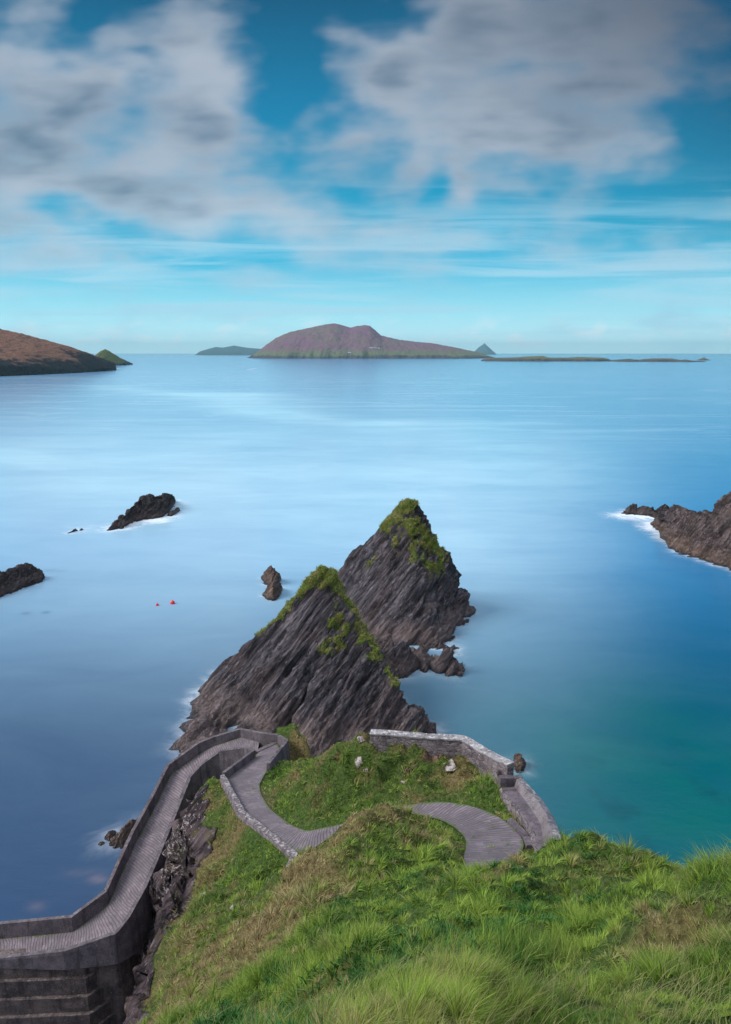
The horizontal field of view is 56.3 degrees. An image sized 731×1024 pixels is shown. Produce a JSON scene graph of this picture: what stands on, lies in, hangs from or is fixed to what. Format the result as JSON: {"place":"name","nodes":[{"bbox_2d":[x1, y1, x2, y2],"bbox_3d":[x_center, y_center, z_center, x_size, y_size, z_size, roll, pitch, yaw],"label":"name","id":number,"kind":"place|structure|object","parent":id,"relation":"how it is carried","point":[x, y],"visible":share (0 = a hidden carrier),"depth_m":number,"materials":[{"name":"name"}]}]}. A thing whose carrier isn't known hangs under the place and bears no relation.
{"place":"outdoors","nodes":[
{"label":"outdoors","id":0,"kind":"place"},
{"bbox_2d":[0,354,730,920],"bbox_3d":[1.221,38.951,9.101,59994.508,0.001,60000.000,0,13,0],"label":"sea","id":1,"kind":"structure","parent":0,"point":[592,642],"depth_m":134.81,"materials":[{"name":"liquid"}]},
{"bbox_2d":[0,563,44,597],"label":"sea rock","id":2,"kind":"object","parent":1,"relation":"in","point":[18,577],"visible":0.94,"depth_m":119.35,"materials":[{"name":"grey stone"}]},
{"bbox_2d":[0,329,115,375],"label":"headland","id":3,"kind":"structure","parent":1,"relation":"in","point":[21,354],"depth_m":1369.11,"materials":[{"name":"brown stone"}]},
{"bbox_2d":[104,830,115,840],"bbox_3d":[-21.541,27.625,58.184,0.828,1.495,1.955,3,13,12],"label":"sea rock","id":4,"kind":"object","parent":1,"relation":"in","point":[109,835],"visible":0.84,"depth_m":57.66,"materials":[{"name":"stone"}]},
{"bbox_2d":[95,349,132,365],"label":"islet","id":5,"kind":"object","parent":1,"relation":"in","point":[105,354],"visible":0.59,"depth_m":2188.89,"materials":[{"name":"green plant"}]},
{"bbox_2d":[109,818,137,848],"bbox_3d":[-20.321,27.218,58.180,2.142,2.314,3.942,0,13,0],"label":"sea rock","id":6,"kind":"object","parent":1,"relation":"in","point":[118,839],"visible":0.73,"depth_m":57.03,"materials":[{"name":"brown stone"}]},
{"bbox_2d":[107,493,175,530],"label":"sea rock","id":7,"kind":"object","parent":1,"relation":"in","point":[147,507],"visible":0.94,"depth_m":169.41,"materials":[{"name":"grey stone"}]},
{"bbox_2d":[167,507,179,515],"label":"sea rock","id":8,"kind":"object","parent":1,"relation":"in","point":[174,512],"visible":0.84,"depth_m":172.74,"materials":[{"name":"grey stone"}]},
{"bbox_2d":[196,345,259,354],"bbox_3d":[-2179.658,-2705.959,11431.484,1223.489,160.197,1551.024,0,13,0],"label":"island","id":9,"kind":"structure","parent":1,"relation":"on","point":[234,350],"depth_m":10995.12,"materials":[{"name":"grey stone"}]},
{"bbox_2d":[261,565,280,584],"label":"sea rock","id":10,"kind":"object","parent":1,"relation":"in","point":[271,574],"visible":0.81,"depth_m":120.93,"materials":[{"name":"stone"}]},
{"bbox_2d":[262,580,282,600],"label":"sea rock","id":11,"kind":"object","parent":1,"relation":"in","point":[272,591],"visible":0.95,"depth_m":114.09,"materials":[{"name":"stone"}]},
{"bbox_2d":[168,564,428,758],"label":"sea stack","id":12,"kind":"object","parent":1,"relation":"in","point":[310,659],"visible":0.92,"depth_m":75.93,"materials":[{"name":"stone"}]},
{"bbox_2d":[374,633,421,678],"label":"sea rock","id":13,"kind":"object","parent":1,"relation":"in","point":[402,660],"visible":0.64,"depth_m":87.41,"materials":[{"name":"stone"}]},
{"bbox_2d":[338,497,475,677],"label":"sea stack","id":14,"kind":"object","parent":1,"relation":"in","point":[400,574],"visible":0.94,"depth_m":102.83,"materials":[{"name":"stone"}]},
{"bbox_2d":[412,704,436,733],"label":"sea rock","id":15,"kind":"object","parent":1,"relation":"in","point":[430,727],"visible":0.35,"depth_m":73.09,"materials":[{"name":"stone"}]},
{"bbox_2d":[419,659,429,672],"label":"sea rock","id":16,"kind":"object","parent":1,"relation":"in","point":[424,664],"visible":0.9,"depth_m":88.20,"materials":[{"name":"stone"}]},
{"bbox_2d":[475,343,496,354],"bbox_3d":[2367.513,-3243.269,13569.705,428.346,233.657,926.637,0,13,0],"label":"island","id":17,"kind":"structure","parent":1,"relation":"in","point":[484,348],"depth_m":13337.35,"materials":[{"name":"stone"}]},
{"bbox_2d":[513,753,525,772],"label":"sea rock","id":18,"kind":"object","parent":1,"relation":"in","point":[520,763],"visible":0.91,"depth_m":67.22,"materials":[{"name":"brown stone"}]},
{"bbox_2d":[481,356,609,360],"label":"islet","id":19,"kind":"object","parent":1,"relation":"in","point":[535,358],"visible":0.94,"depth_m":3236.12,"materials":[{"name":"grey stone"}]},
{"bbox_2d":[608,358,677,361],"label":"islet","id":20,"kind":"object","parent":1,"relation":"in","point":[650,360],"visible":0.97,"depth_m":3084.72,"materials":[{"name":"grey stone"}]},
{"bbox_2d":[621,503,668,517],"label":"sea rock","id":21,"kind":"object","parent":1,"relation":"in","point":[632,509],"visible":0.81,"depth_m":172.68,"materials":[{"name":"grey stone"}]},
{"bbox_2d":[673,359,704,361],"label":"islet","id":22,"kind":"object","parent":1,"relation":"in","point":[685,360],"visible":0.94,"depth_m":2995.35,"materials":[{"name":"grey stone"}]},
{"bbox_2d":[650,491,730,570],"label":"rocky promontory","id":23,"kind":"structure","parent":1,"relation":"in","point":[704,535],"depth_m":140.97,"materials":[{"name":"stone"}]},
{"bbox_2d":[0,0,730,353],"label":"sky","id":24,"kind":"structure","parent":0,"point":[177,176],"materials":[{"name":"blue"}]},
{"bbox_2d":[247,323,494,358],"bbox_3d":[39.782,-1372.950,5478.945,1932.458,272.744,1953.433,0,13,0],"label":"island","id":25,"kind":"structure","parent":0,"point":[332,341],"depth_m":4867.48,"materials":[{"name":"stone"}]},
{"bbox_2d":[123,723,730,1023],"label":"hillside","id":26,"kind":"structure","parent":0,"point":[193,827],"depth_m":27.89,"materials":[{"name":"green plant"}]},
{"bbox_2d":[0,948,116,1023],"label":"concrete buttress","id":27,"kind":"structure","parent":26,"relation":"on","point":[37,996],"depth_m":39.56,"materials":[{"name":"grey concrete"}]},
{"bbox_2d":[89,743,259,1023],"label":"ramp base","id":28,"kind":"object","parent":26,"relation":"on","point":[116,982],"visible":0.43,"depth_m":40.44,"materials":[{"name":"concrete"}]},
{"bbox_2d":[0,746,253,969],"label":"parapet wall","id":29,"kind":"structure","parent":28,"relation":"on","point":[124,940],"depth_m":39.92,"materials":[{"name":"concrete"}]},
{"bbox_2d":[0,737,258,951],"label":"ramp path","id":30,"kind":"structure","parent":28,"relation":"on","point":[110,916],"depth_m":43.20,"materials":[{"name":"grey concrete"}]},
{"bbox_2d":[0,728,278,938],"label":"parapet wall","id":31,"kind":"structure","parent":28,"relation":"on","point":[82,915],"depth_m":43.35,"materials":[{"name":"concrete"}]},
{"bbox_2d":[222,750,255,777],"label":"parapet wall","id":32,"kind":"structure","parent":26,"relation":"on","point":[237,765],"depth_m":44.29,"materials":[{"name":"concrete"}]},
{"bbox_2d":[220,774,297,866],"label":"path wall","id":33,"kind":"structure","parent":26,"relation":"on","point":[252,822],"depth_m":35.45,"materials":[{"name":"stone"}]},
{"bbox_2d":[255,742,276,752],"bbox_3d":[-6.990,16.734,47.998,1.700,0.537,0.345,-12,18,-42],"label":"path step","id":34,"kind":"object","parent":26,"relation":"on","point":[265,747],"visible":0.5,"depth_m":47.84,"materials":[{"name":"concrete"}]},
{"bbox_2d":[267,735,289,770],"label":"parapet wall","id":35,"kind":"structure","parent":26,"relation":"on","point":[282,752],"depth_m":45.95,"materials":[{"name":"concrete"}]},
{"bbox_2d":[355,757,362,767],"bbox_3d":[-0.323,12.971,35.485,0.336,0.518,0.534,34,15,-42],"label":"rock outcrop","id":36,"kind":"object","parent":26,"relation":"on","point":[358,760],"visible":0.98,"depth_m":35.35,"materials":[{"name":"grey stone"}]},
{"bbox_2d":[357,736,363,743],"bbox_3d":[-0.227,11.988,35.937,0.391,0.412,0.551,-2,13,-9],"label":"rock outcrop","id":37,"kind":"object","parent":26,"relation":"on","point":[360,739],"visible":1,"depth_m":35.76,"materials":[{"name":"grey stone"}]},
{"bbox_2d":[227,744,523,867],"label":"path","id":38,"kind":"structure","parent":26,"relation":"on","point":[248,776],"depth_m":31.05,"materials":[{"name":"grey concrete"}]},
{"bbox_2d":[507,818,532,848],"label":"kerb","id":39,"kind":"structure","parent":38,"relation":"on","point":[519,830],"depth_m":27.08,"materials":[{"name":"concrete"}]},
{"bbox_2d":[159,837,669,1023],"bbox_3d":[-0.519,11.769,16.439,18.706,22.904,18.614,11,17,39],"label":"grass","id":40,"kind":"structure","parent":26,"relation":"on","point":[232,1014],"depth_m":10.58,"materials":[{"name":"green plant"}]},
{"bbox_2d":[369,729,514,776],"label":"stone wall","id":41,"kind":"structure","parent":26,"relation":"on","point":[480,756],"depth_m":34.28,"materials":[{"name":"grey stone"}]},
{"bbox_2d":[443,759,455,771],"bbox_3d":[4.133,12.583,33.677,0.662,0.335,0.816,-24,30,-8],"label":"rock outcrop","id":42,"kind":"object","parent":26,"relation":"on","point":[450,767],"visible":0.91,"depth_m":33.51,"materials":[{"name":"grey stone"}]},
{"bbox_2d":[177,877,730,1023],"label":"tall grass","id":43,"kind":"structure","parent":26,"relation":"on","point":[512,1018],"depth_m":6.06,"materials":[{"name":"green plant"}]},
{"bbox_2d":[490,769,561,852],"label":"parapet wall","id":44,"kind":"structure","parent":26,"relation":"on","point":[529,810],"depth_m":28.45,"materials":[{"name":"stone"}]}
]}

